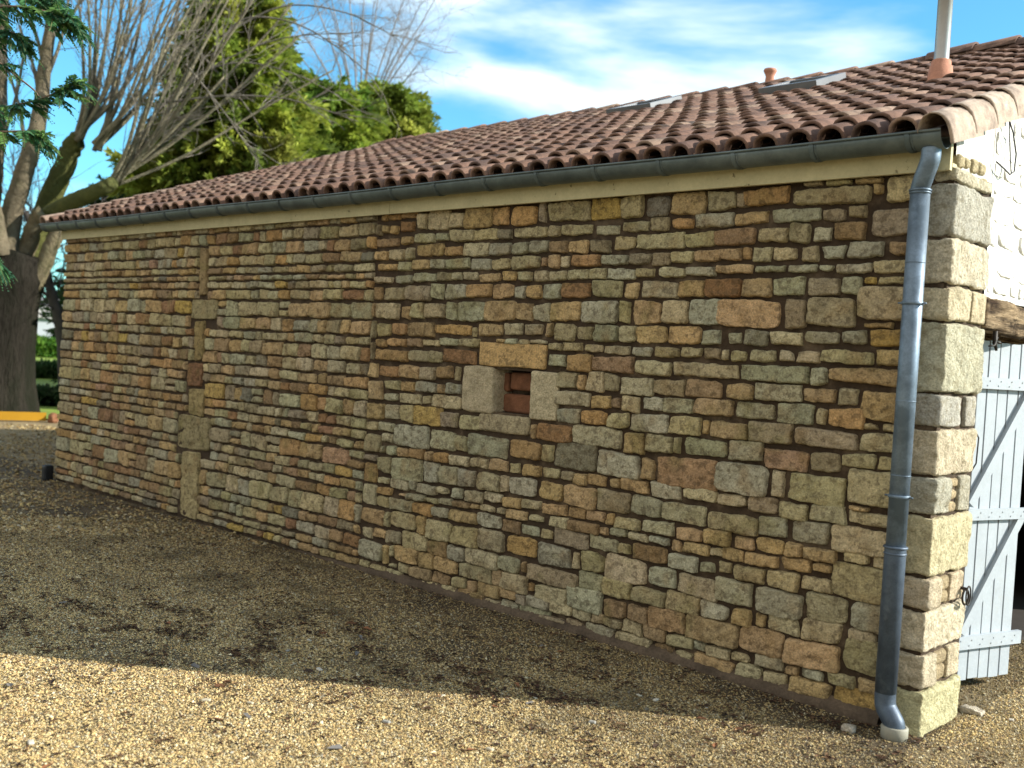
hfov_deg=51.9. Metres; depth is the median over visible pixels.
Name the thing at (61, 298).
conifer
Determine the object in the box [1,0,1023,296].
sky
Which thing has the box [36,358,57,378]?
hedge
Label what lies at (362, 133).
conifer
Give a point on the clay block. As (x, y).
(52, 418)
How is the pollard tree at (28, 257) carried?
on the lawn at (48, 410)
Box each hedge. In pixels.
[36,334,56,357]
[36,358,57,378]
[36,383,60,406]
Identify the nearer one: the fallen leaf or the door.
the fallen leaf
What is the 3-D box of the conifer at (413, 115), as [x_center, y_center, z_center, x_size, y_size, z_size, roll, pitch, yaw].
[-3.199,-3.687,28.857,6.276,9.369,6.074,5,2,44]
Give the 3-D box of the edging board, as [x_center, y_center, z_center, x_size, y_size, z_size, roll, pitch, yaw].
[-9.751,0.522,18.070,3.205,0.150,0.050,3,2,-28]
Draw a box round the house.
[37,298,62,336]
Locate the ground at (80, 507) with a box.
[0,419,1023,767]
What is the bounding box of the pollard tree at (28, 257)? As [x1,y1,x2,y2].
[0,0,459,411]
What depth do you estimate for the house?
86.22 m
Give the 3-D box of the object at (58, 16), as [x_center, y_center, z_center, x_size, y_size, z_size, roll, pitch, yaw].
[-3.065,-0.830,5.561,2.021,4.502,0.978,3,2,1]
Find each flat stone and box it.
[841,723,855,733]
[959,704,984,716]
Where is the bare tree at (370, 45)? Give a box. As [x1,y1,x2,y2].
[283,0,485,103]
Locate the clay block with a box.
[47,413,58,422]
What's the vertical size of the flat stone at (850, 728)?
0.042 m
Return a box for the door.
[957,340,1023,679]
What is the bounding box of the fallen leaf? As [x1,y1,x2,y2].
[328,744,341,748]
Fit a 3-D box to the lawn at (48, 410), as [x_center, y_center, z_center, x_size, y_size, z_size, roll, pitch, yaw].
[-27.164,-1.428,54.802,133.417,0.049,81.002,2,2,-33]
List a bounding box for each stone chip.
[27,739,33,744]
[201,698,210,701]
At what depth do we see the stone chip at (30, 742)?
4.23 m
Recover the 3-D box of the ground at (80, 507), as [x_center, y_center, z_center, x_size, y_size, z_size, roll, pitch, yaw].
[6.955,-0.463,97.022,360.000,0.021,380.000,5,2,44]
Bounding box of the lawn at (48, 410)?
[36,357,59,418]
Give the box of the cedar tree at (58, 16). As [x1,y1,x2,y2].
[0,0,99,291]
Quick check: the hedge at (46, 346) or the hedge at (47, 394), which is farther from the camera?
the hedge at (46, 346)
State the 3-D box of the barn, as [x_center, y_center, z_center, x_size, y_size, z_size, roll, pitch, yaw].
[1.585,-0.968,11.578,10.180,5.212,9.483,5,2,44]
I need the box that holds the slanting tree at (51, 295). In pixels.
[1,88,131,385]
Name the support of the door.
in the barn
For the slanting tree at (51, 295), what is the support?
on the lawn at (48, 410)
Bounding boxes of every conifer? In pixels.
[39,131,152,383]
[102,0,341,198]
[226,67,395,175]
[357,76,442,139]
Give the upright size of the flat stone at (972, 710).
0.038 m
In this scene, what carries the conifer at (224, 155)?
on the lawn at (48, 410)
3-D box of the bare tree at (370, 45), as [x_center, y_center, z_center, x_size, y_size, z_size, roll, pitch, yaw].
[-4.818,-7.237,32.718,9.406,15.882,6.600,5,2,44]
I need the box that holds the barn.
[39,0,1023,742]
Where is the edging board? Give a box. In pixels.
[0,411,45,420]
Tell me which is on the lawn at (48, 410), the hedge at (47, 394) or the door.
the hedge at (47, 394)

